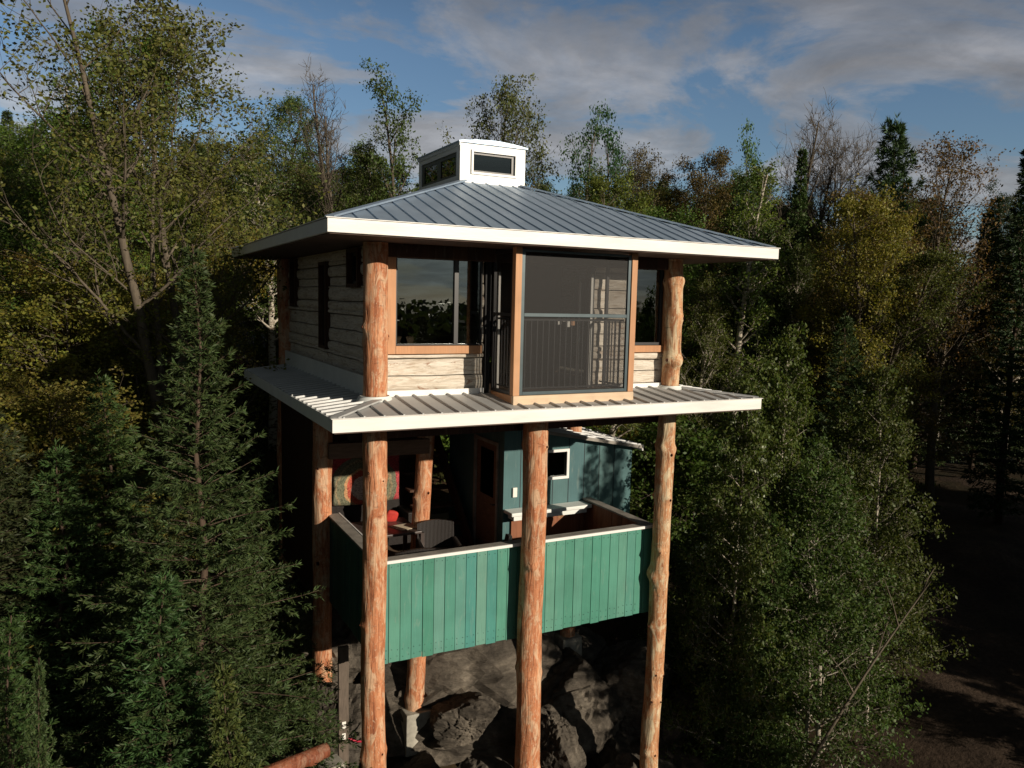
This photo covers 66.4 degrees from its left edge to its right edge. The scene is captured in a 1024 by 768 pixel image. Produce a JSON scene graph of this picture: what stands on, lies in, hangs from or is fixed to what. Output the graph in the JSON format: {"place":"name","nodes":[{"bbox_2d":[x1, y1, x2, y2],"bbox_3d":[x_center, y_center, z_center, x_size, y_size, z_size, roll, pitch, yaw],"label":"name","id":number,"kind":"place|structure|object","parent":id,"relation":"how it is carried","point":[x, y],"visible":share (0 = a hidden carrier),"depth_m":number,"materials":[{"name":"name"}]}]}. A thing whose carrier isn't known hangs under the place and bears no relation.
{"place":"outdoors","nodes":[
{"label":"outdoors","id":0,"kind":"place"},
{"bbox_2d":[0,0,1023,320],"label":"sky","id":1,"kind":"structure","parent":0,"point":[679,77],"materials":[{"name":"blue"}]},
{"bbox_2d":[1,310,1023,767],"bbox_3d":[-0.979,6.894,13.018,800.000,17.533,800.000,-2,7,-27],"label":"ground","id":2,"kind":"structure","parent":0,"point":[625,628],"depth_m":19.11,"materials":[{"name":"brown soil"}]},
{"bbox_2d":[0,222,37,403],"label":"broadleaf tree","id":3,"kind":"object","parent":2,"relation":"on","point":[4,268],"visible":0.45,"depth_m":15.07,"materials":[{"name":"green plant"}]},
{"bbox_2d":[0,148,55,290],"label":"broadleaf tree","id":4,"kind":"object","parent":2,"relation":"on","point":[12,172],"visible":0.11,"depth_m":21.83,"materials":[{"name":"green plant"}]},
{"bbox_2d":[0,602,59,767],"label":"spruce tree","id":5,"kind":"object","parent":2,"relation":"on","point":[13,711],"visible":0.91,"depth_m":6.63,"materials":[{"name":"green plant"}]},
{"bbox_2d":[21,643,62,767],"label":"spruce tree","id":6,"kind":"object","parent":2,"relation":"on","point":[40,688],"visible":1,"depth_m":6.07,"materials":[{"name":"green plant"}]},
{"bbox_2d":[0,410,94,767],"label":"spruce tree","id":7,"kind":"object","parent":2,"relation":"on","point":[11,548],"visible":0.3,"depth_m":10.16,"materials":[{"name":"green plant"}]},
{"bbox_2d":[0,168,97,329],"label":"broadleaf tree","id":8,"kind":"object","parent":2,"relation":"on","point":[19,198],"visible":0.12,"depth_m":19.68,"materials":[{"name":"green plant"}]},
{"bbox_2d":[0,439,136,767],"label":"spruce tree","id":9,"kind":"object","parent":2,"relation":"on","point":[65,700],"visible":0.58,"depth_m":10.14,"materials":[{"name":"green plant"}]},
{"bbox_2d":[0,250,138,406],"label":"broadleaf tree","id":10,"kind":"object","parent":2,"relation":"on","point":[23,328],"visible":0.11,"depth_m":16.11,"materials":[{"name":"green plant"}]},
{"bbox_2d":[29,73,118,294],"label":"broadleaf tree","id":11,"kind":"object","parent":2,"relation":"on","point":[61,88],"visible":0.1,"depth_m":19.75,"materials":[{"name":"green plant"}]},
{"bbox_2d":[0,401,168,586],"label":"broadleaf tree","id":12,"kind":"object","parent":2,"relation":"on","point":[37,435],"visible":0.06,"depth_m":12.39,"materials":[{"name":"green plant"}]},
{"bbox_2d":[17,368,193,765],"bbox_3d":[-6.111,2.795,11.615,3.292,6.120,3.429,3,6,19],"label":"spruce tree","id":13,"kind":"object","parent":2,"relation":"on","point":[122,442],"visible":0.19,"depth_m":11.27,"materials":[{"name":"green plant"}]},
{"bbox_2d":[0,1,215,334],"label":"broadleaf tree","id":14,"kind":"object","parent":2,"relation":"on","point":[21,143],"visible":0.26,"depth_m":18.86,"materials":[{"name":"green plant"}]},
{"bbox_2d":[0,358,220,674],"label":"broadleaf tree","id":15,"kind":"object","parent":2,"relation":"on","point":[59,397],"visible":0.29,"depth_m":12.06,"materials":[{"name":"green plant"}]},
{"bbox_2d":[9,429,214,624],"bbox_3d":[-6.566,2.572,12.905,3.482,3.814,3.784,-3,8,-38],"label":"leafy shrub","id":16,"kind":"object","parent":2,"relation":"on","point":[147,472],"visible":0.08,"depth_m":12.74,"materials":[{"name":"green plant"}]},
{"bbox_2d":[0,252,230,496],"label":"broadleaf tree","id":17,"kind":"object","parent":2,"relation":"on","point":[68,356],"visible":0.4,"depth_m":14.00,"materials":[{"name":"green plant"}]},
{"bbox_2d":[49,502,193,767],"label":"spruce tree","id":18,"kind":"object","parent":2,"relation":"on","point":[105,722],"visible":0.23,"depth_m":9.34,"materials":[{"name":"green plant"}]},
{"bbox_2d":[18,252,238,453],"bbox_3d":[-8.868,-0.348,17.976,4.058,5.396,4.569,7,8,44],"label":"tree","id":19,"kind":"object","parent":2,"relation":"on","point":[97,268],"visible":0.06,"depth_m":17.58,"materials":[{"name":"green plant"}]},
{"bbox_2d":[100,162,183,377],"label":"broadleaf tree","id":20,"kind":"object","parent":2,"relation":"on","point":[146,180],"visible":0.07,"depth_m":24.93,"materials":[{"name":"green plant"}]},
{"bbox_2d":[0,0,337,540],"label":"broadleaf tree","id":21,"kind":"object","parent":2,"relation":"on","point":[103,140],"visible":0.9,"depth_m":13.42,"materials":[{"name":"green plant"}]},
{"bbox_2d":[96,565,251,767],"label":"spruce tree","id":22,"kind":"object","parent":2,"relation":"on","point":[148,758],"visible":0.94,"depth_m":8.38,"materials":[{"name":"green plant"}]},
{"bbox_2d":[126,184,239,436],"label":"broadleaf tree","id":23,"kind":"object","parent":2,"relation":"on","point":[172,238],"visible":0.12,"depth_m":22.35,"materials":[{"name":"green plant"}]},
{"bbox_2d":[134,176,238,370],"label":"broadleaf tree","id":24,"kind":"object","parent":2,"relation":"on","point":[209,214],"visible":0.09,"depth_m":24.54,"materials":[{"name":"green plant"}]},
{"bbox_2d":[101,215,276,430],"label":"broadleaf tree","id":25,"kind":"object","parent":2,"relation":"on","point":[234,336],"visible":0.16,"depth_m":17.48,"materials":[{"name":"green plant"}]},
{"bbox_2d":[34,228,372,767],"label":"spruce tree","id":26,"kind":"object","parent":2,"relation":"on","point":[258,743],"visible":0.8,"depth_m":9.10,"materials":[{"name":"green plant"}]},
{"bbox_2d":[146,147,277,379],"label":"broadleaf tree","id":27,"kind":"object","parent":2,"relation":"on","point":[226,191],"visible":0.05,"depth_m":27.60,"materials":[{"name":"green plant"}]},
{"bbox_2d":[204,656,263,767],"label":"fir tree","id":28,"kind":"object","parent":2,"relation":"on","point":[227,729],"visible":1,"depth_m":8.15,"materials":[{"name":"green plant"}]},
{"bbox_2d":[194,465,337,767],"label":"spruce tree","id":29,"kind":"object","parent":2,"relation":"on","point":[283,624],"visible":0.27,"depth_m":11.14,"materials":[{"name":"green plant"}]},
{"bbox_2d":[224,129,308,451],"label":"broadleaf tree","id":30,"kind":"object","parent":2,"relation":"on","point":[271,310],"visible":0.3,"depth_m":19.99,"materials":[{"name":"green plant"}]},
{"bbox_2d":[229,202,308,366],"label":"broadleaf tree","id":31,"kind":"object","parent":2,"relation":"on","point":[262,330],"visible":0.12,"depth_m":26.75,"materials":[{"name":"green plant"}]},
{"bbox_2d":[213,88,336,360],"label":"broadleaf tree","id":32,"kind":"object","parent":2,"relation":"on","point":[297,105],"visible":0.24,"depth_m":28.84,"materials":[{"name":"green plant"}]},
{"bbox_2d":[229,153,339,357],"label":"broadleaf tree","id":33,"kind":"object","parent":2,"relation":"on","point":[289,181],"visible":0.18,"depth_m":28.23,"materials":[{"name":"green plant"}]},
{"bbox_2d":[263,742,329,767],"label":"fallen log","id":34,"kind":"object","parent":2,"relation":"on","point":[312,756],"visible":0.98,"depth_m":9.34,"materials":[{"name":"brown wood"}]},
{"bbox_2d":[287,591,360,688],"bbox_3d":[-3.049,4.556,13.588,1.648,2.096,2.213,0,6,-14],"label":"boulder","id":35,"kind":"object","parent":2,"relation":"on","point":[342,634],"visible":0.18,"depth_m":12.76,"materials":[{"name":"stone"}]},
{"bbox_2d":[285,52,368,222],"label":"bare tree","id":36,"kind":"object","parent":2,"relation":"on","point":[327,186],"visible":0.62,"depth_m":23.14,"materials":[{"name":"green plant"}]},
{"bbox_2d":[267,133,389,331],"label":"broadleaf tree","id":37,"kind":"object","parent":2,"relation":"on","point":[346,198],"visible":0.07,"depth_m":26.04,"materials":[{"name":"green plant"}]},
{"bbox_2d":[296,682,361,767],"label":"boulder","id":38,"kind":"object","parent":2,"relation":"on","point":[354,705],"visible":0.28,"depth_m":11.92,"materials":[{"name":"stone"}]},
{"bbox_2d":[338,645,348,767],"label":"post","id":39,"kind":"object","parent":2,"relation":"on","point":[343,685],"visible":0.74,"depth_m":10.85,"materials":[{"name":"grey wood"}]},
{"bbox_2d":[314,125,396,217],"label":"broadleaf tree","id":40,"kind":"object","parent":2,"relation":"on","point":[372,182],"visible":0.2,"depth_m":23.35,"materials":[{"name":"green plant"}]},
{"bbox_2d":[357,57,426,206],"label":"broadleaf tree","id":41,"kind":"object","parent":2,"relation":"on","point":[398,143],"visible":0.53,"depth_m":22.23,"materials":[{"name":"green plant"}]},
{"bbox_2d":[393,751,439,767],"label":"boulder","id":42,"kind":"object","parent":2,"relation":"on","point":[424,759],"visible":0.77,"depth_m":12.78,"materials":[{"name":"stone"}]},
{"bbox_2d":[456,753,512,767],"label":"boulder","id":43,"kind":"object","parent":2,"relation":"on","point":[477,760],"visible":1,"depth_m":11.52,"materials":[{"name":"stone"}]},
{"bbox_2d":[385,624,607,767],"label":"boulder","id":44,"kind":"object","parent":2,"relation":"on","point":[489,670],"visible":0.24,"depth_m":13.30,"materials":[{"name":"stone"}]},
{"bbox_2d":[430,691,502,748],"bbox_3d":[-0.819,5.557,13.245,1.298,0.922,1.157,2,6,7],"label":"boulder","id":45,"kind":"object","parent":44,"relation":"on","point":[465,719],"visible":0.94,"depth_m":12.79,"materials":[{"name":"stone"}]},
{"bbox_2d":[437,72,565,195],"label":"broadleaf tree","id":46,"kind":"object","parent":2,"relation":"on","point":[511,99],"visible":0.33,"depth_m":29.56,"materials":[{"name":"green plant"}]},
{"bbox_2d":[231,140,780,767],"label":"treehouse","id":47,"kind":"object","parent":2,"relation":"on","point":[491,252],"visible":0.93,"depth_m":10.95,"materials":[{"name":"brown wood"}]},
{"bbox_2d":[331,455,398,505],"bbox_3d":[-2.648,1.622,13.879,1.354,1.033,0.063,-2,7,-27],"label":"patterned blanket","id":48,"kind":"object","parent":47,"relation":"hanging from","point":[347,482],"visible":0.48,"depth_m":13.80,"materials":[{"name":"multicoloured fabric"}]},
{"bbox_2d":[332,485,411,545],"bbox_3d":[-2.648,2.377,13.914,1.660,0.900,0.750,-2,7,-27],"label":"bench sofa","id":49,"kind":"object","parent":47,"relation":"on","point":[351,513],"visible":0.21,"depth_m":14.01,"materials":[{"name":"fabric"}]},
{"bbox_2d":[351,517,423,550],"bbox_3d":[-2.048,2.691,12.785,0.980,0.740,0.900,-2,7,-27],"label":"dining table","id":50,"kind":"object","parent":47,"relation":"on","point":[392,532],"visible":0.39,"depth_m":12.61,"materials":[{"name":"brown wood"}]},
{"bbox_2d":[416,519,462,550],"bbox_3d":[-1.175,2.674,12.474,0.670,0.880,0.700,0,6,-15],"label":"wicker chair","id":51,"kind":"object","parent":47,"relation":"on","point":[438,534],"visible":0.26,"depth_m":12.70,"materials":[{"name":"black wicker"}]},
{"bbox_2d":[396,257,482,345],"bbox_3d":[-0.924,-1.075,9.962,1.180,1.165,0.060,-2,7,-27],"label":"window","id":52,"kind":"structure","parent":47,"relation":"in","point":[455,262],"depth_m":10.06,"materials":[{"name":"black glass"}]},
{"bbox_2d":[449,427,643,544],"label":"shed","id":53,"kind":"structure","parent":47,"relation":"on","point":[487,470],"depth_m":13.47,"materials":[{"name":"teal wood"}]},
{"bbox_2d":[476,439,495,544],"bbox_3d":[-0.447,1.991,13.479,0.101,2.020,0.830,-2,7,-27],"label":"door","id":54,"kind":"structure","parent":53,"relation":"in","point":[486,452],"depth_m":13.50,"materials":[{"name":"brown wood"}]},
{"bbox_2d":[547,448,569,479],"bbox_3d":[0.757,1.358,13.263,0.470,0.510,0.051,-2,7,-27],"label":"window","id":55,"kind":"structure","parent":53,"relation":"in","point":[557,459],"depth_m":13.29,"materials":[{"name":"white metal"}]},
{"bbox_2d":[574,274,586,326],"bbox_3d":[1.445,-1.394,13.180,0.080,0.900,1.400,-2,7,-27],"label":"window","id":56,"kind":"structure","parent":47,"relation":"in","point":[578,278],"depth_m":13.61,"materials":[{"name":"black glass"}]},
{"bbox_2d":[635,269,663,344],"bbox_3d":[1.966,-1.159,11.446,0.550,1.178,0.060,-2,7,-27],"label":"window","id":57,"kind":"structure","parent":47,"relation":"in","point":[649,302],"depth_m":11.48,"materials":[{"name":"clear glass"}]},
{"bbox_2d":[100,342,944,767],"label":"undergrowth","id":58,"kind":"object","parent":2,"relation":"on","point":[272,450],"visible":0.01,"depth_m":21.13,"materials":[{"name":"green plant"}]},
{"bbox_2d":[540,708,585,767],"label":"boulder","id":59,"kind":"object","parent":2,"relation":"on","point":[560,747],"visible":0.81,"depth_m":12.20,"materials":[{"name":"stone"}]},
{"bbox_2d":[541,647,628,759],"bbox_3d":[0.883,5.782,13.883,2.130,1.950,2.059,6,8,39],"label":"boulder","id":60,"kind":"object","parent":2,"relation":"on","point":[580,694],"visible":0.6,"depth_m":13.35,"materials":[{"name":"stone"}]},
{"bbox_2d":[559,99,612,202],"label":"broadleaf tree","id":61,"kind":"object","parent":2,"relation":"on","point":[596,134],"visible":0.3,"depth_m":27.92,"materials":[{"name":"green plant"}]},
{"bbox_2d":[574,155,658,217],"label":"broadleaf tree","id":62,"kind":"object","parent":2,"relation":"on","point":[599,186],"visible":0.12,"depth_m":26.11,"materials":[{"name":"green plant"}]},
{"bbox_2d":[590,101,646,210],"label":"broadleaf tree","id":63,"kind":"object","parent":2,"relation":"on","point":[616,152],"visible":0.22,"depth_m":28.88,"materials":[{"name":"green plant"}]},
{"bbox_2d":[585,730,722,767],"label":"boulder","id":64,"kind":"object","parent":2,"relation":"on","point":[619,742],"visible":0.2,"depth_m":13.55,"materials":[{"name":"stone"}]},
{"bbox_2d":[590,639,674,736],"bbox_3d":[2.009,5.619,14.296,1.750,1.878,1.582,4,7,22],"label":"boulder","id":65,"kind":"object","parent":64,"relation":"on","point":[619,668],"visible":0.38,"depth_m":13.74,"materials":[{"name":"stone"}]},
{"bbox_2d":[602,752,662,767],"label":"boulder","id":66,"kind":"object","parent":64,"relation":"on","point":[626,760],"visible":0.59,"depth_m":12.47,"materials":[{"name":"stone"}]},
{"bbox_2d":[611,141,696,340],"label":"broadleaf tree","id":67,"kind":"object","parent":2,"relation":"on","point":[641,176],"visible":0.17,"depth_m":30.93,"materials":[{"name":"green plant"}]},
{"bbox_2d":[628,438,706,551],"bbox_3d":[3.738,2.947,20.584,3.903,3.062,3.591,-2,7,-30],"label":"leafy shrub","id":68,"kind":"object","parent":2,"relation":"on","point":[632,509],"visible":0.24,"depth_m":19.89,"materials":[{"name":"green plant"}]},
{"bbox_2d":[635,202,734,436],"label":"broadleaf tree","id":69,"kind":"object","parent":2,"relation":"on","point":[656,213],"visible":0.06,"depth_m":28.18,"materials":[{"name":"green plant"}]},
{"bbox_2d":[622,414,757,565],"bbox_3d":[4.443,2.714,20.088,4.582,4.149,4.215,0,6,-13],"label":"leafy shrub","id":70,"kind":"object","parent":2,"relation":"on","point":[701,442],"visible":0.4,"depth_m":19.41,"materials":[{"name":"green plant"}]},
{"bbox_2d":[632,442,761,753],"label":"birch tree","id":71,"kind":"object","parent":2,"relation":"on","point":[674,627],"visible":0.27,"depth_m":14.31,"materials":[{"name":"green plant"}]},
{"bbox_2d":[648,263,746,532],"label":"broadleaf tree","id":72,"kind":"object","parent":2,"relation":"on","point":[708,342],"visible":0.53,"depth_m":23.37,"materials":[{"name":"green plant"}]},
{"bbox_2d":[641,185,766,435],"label":"broadleaf tree","id":73,"kind":"object","parent":2,"relation":"on","point":[689,352],"visible":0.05,"depth_m":31.18,"materials":[{"name":"green plant"}]},
{"bbox_2d":[662,144,761,455],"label":"broadleaf tree","id":74,"kind":"object","parent":2,"relation":"on","point":[718,163],"visible":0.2,"depth_m":30.39,"materials":[{"name":"green plant"}]},
{"bbox_2d":[641,358,822,767],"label":"serviceberry","id":75,"kind":"object","parent":2,"relation":"on","point":[742,534],"visible":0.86,"depth_m":12.97,"materials":[{"name":"green plant"}]},
{"bbox_2d":[692,229,776,491],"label":"spruce tree","id":76,"kind":"object","parent":2,"relation":"on","point":[739,299],"visible":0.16,"depth_m":24.48,"materials":[{"name":"green plant"}]},
{"bbox_2d":[692,172,780,417],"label":"broadleaf tree","id":77,"kind":"object","parent":2,"relation":"on","point":[736,187],"visible":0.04,"depth_m":32.35,"materials":[{"name":"green plant"}]},
{"bbox_2d":[686,156,790,444],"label":"broadleaf tree","id":78,"kind":"object","parent":2,"relation":"on","point":[752,228],"visible":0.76,"depth_m":23.12,"materials":[{"name":"green plant"}]},
{"bbox_2d":[720,118,777,414],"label":"broadleaf tree","id":79,"kind":"object","parent":2,"relation":"on","point":[747,156],"visible":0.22,"depth_m":28.14,"materials":[{"name":"green plant"}]},
{"bbox_2d":[712,187,794,445],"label":"broadleaf tree","id":80,"kind":"object","parent":2,"relation":"on","point":[765,287],"visible":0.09,"depth_m":29.84,"materials":[{"name":"green plant"}]},
{"bbox_2d":[691,507,823,767],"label":"spruce tree","id":81,"kind":"object","parent":2,"relation":"on","point":[778,761],"visible":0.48,"depth_m":13.07,"materials":[{"name":"green plant"}]},
{"bbox_2d":[724,203,844,433],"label":"broadleaf tree","id":82,"kind":"object","parent":2,"relation":"on","point":[794,290],"visible":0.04,"depth_m":30.26,"materials":[{"name":"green plant"}]},
{"bbox_2d":[707,321,864,735],"bbox_3d":[4.936,2.934,14.684,2.833,8.232,3.055,0,6,-13],"label":"birch tree","id":83,"kind":"object","parent":2,"relation":"on","point":[790,349],"visible":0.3,"depth_m":14.13,"materials":[{"name":"green plant"}]},
{"bbox_2d":[764,143,812,478],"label":"spruce tree","id":84,"kind":"object","parent":2,"relation":"on","point":[798,200],"visible":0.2,"depth_m":26.71,"materials":[{"name":"green plant"}]},
{"bbox_2d":[756,225,852,463],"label":"broadleaf tree","id":85,"kind":"object","parent":2,"relation":"on","point":[801,266],"visible":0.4,"depth_m":24.79,"materials":[{"name":"green plant"}]},
{"bbox_2d":[761,87,868,438],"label":"bare tree","id":86,"kind":"object","parent":2,"relation":"on","point":[811,158],"visible":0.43,"depth_m":28.95,"materials":[{"name":"green plant"}]},
{"bbox_2d":[766,216,880,455],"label":"broadleaf tree","id":87,"kind":"object","parent":2,"relation":"on","point":[815,234],"visible":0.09,"depth_m":28.81,"materials":[{"name":"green plant"}]},
{"bbox_2d":[721,428,930,767],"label":"birch tree","id":88,"kind":"object","parent":2,"relation":"on","point":[823,609],"visible":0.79,"depth_m":13.10,"materials":[{"name":"green plant"}]},
{"bbox_2d":[744,107,929,340],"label":"bare tree","id":89,"kind":"object","parent":2,"relation":"on","point":[840,155],"visible":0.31,"depth_m":29.67,"materials":[{"name":"grey plant"}]},
{"bbox_2d":[788,311,895,631],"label":"spruce tree","id":90,"kind":"object","parent":2,"relation":"on","point":[853,370],"visible":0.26,"depth_m":18.48,"materials":[{"name":"green plant"}]},
{"bbox_2d":[805,566,935,767],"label":"leaning tree","id":91,"kind":"object","parent":2,"relation":"on","point":[821,744],"visible":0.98,"depth_m":12.59,"materials":[{"name":"grey plant"}]},
{"bbox_2d":[791,173,954,488],"bbox_3d":[10.340,-0.378,22.889,5.354,10.957,4.449,-3,7,-35],"label":"broadleaf tree","id":92,"kind":"object","parent":2,"relation":"on","point":[849,208],"visible":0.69,"depth_m":21.80,"materials":[{"name":"green plant"}]},
{"bbox_2d":[808,358,974,724],"bbox_3d":[7.007,3.094,14.722,3.125,7.212,3.079,2,6,10],"label":"birch tree","id":93,"kind":"object","parent":2,"relation":"on","point":[890,540],"visible":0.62,"depth_m":14.35,"materials":[{"name":"green plant"}]},
{"bbox_2d":[841,112,945,477],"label":"spruce tree","id":94,"kind":"object","parent":2,"relation":"on","point":[899,147],"visible":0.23,"depth_m":27.19,"materials":[{"name":"green plant"}]},
{"bbox_2d":[791,227,1000,484],"bbox_3d":[10.893,0.268,23.456,4.458,9.523,5.365,2,6,2],"label":"broadleaf tree","id":95,"kind":"object","parent":2,"relation":"on","point":[931,260],"visible":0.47,"depth_m":21.82,"materials":[{"name":"green plant"}]},
{"bbox_2d":[795,186,999,524],"bbox_3d":[11.093,-0.650,24.506,5.694,11.021,5.603,0,6,-8],"label":"broadleaf tree","id":96,"kind":"object","parent":2,"relation":"on","point":[931,417],"visible":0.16,"depth_m":23.62,"materials":[{"name":"green plant"}]},
{"bbox_2d":[891,193,952,468],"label":"spruce tree","id":97,"kind":"object","parent":2,"relation":"on","point":[926,407],"visible":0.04,"depth_m":34.12,"materials":[{"name":"green plant"}]},
{"bbox_2d":[879,130,1021,515],"bbox_3d":[14.739,-2.024,26.822,4.905,13.261,5.255,0,6,-9],"label":"broadleaf tree","id":98,"kind":"object","parent":2,"relation":"on","point":[930,463],"visible":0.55,"depth_m":26.77,"materials":[{"name":"brown plant"}]},
{"bbox_2d":[924,212,1022,462],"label":"spruce tree","id":99,"kind":"object","parent":2,"relation":"on","point":[954,431],"visible":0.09,"depth_m":35.08,"materials":[{"name":"green plant"}]},
{"bbox_2d":[924,192,1023,470],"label":"spruce tree","id":100,"kind":"object","parent":2,"relation":"on","point":[993,261],"visible":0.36,"depth_m":33.64,"materials":[{"name":"green plant"}]},
{"bbox_2d":[965,177,1014,432],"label":"broadleaf tree","id":101,"kind":"object","parent":2,"relation":"on","point":[1006,200],"visible":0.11,"depth_m":40.99,"materials":[{"name":"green plant"}]},
{"bbox_2d":[959,149,1023,524],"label":"spruce tree","id":102,"kind":"object","parent":2,"relation":"on","point":[1002,464],"visible":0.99,"depth_m":25.24,"materials":[{"name":"green plant"}]},
{"bbox_2d":[964,224,1023,435],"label":"broadleaf tree","id":103,"kind":"object","parent":2,"relation":"on","point":[1017,377],"visible":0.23,"depth_m":32.75,"materials":[{"name":"green plant"}]},
{"bbox_2d":[828,473,1023,767],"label":"dirt path","id":104,"kind":"structure","parent":0,"point":[973,717],"depth_m":16.90,"materials":[{"name":"brown soil"}]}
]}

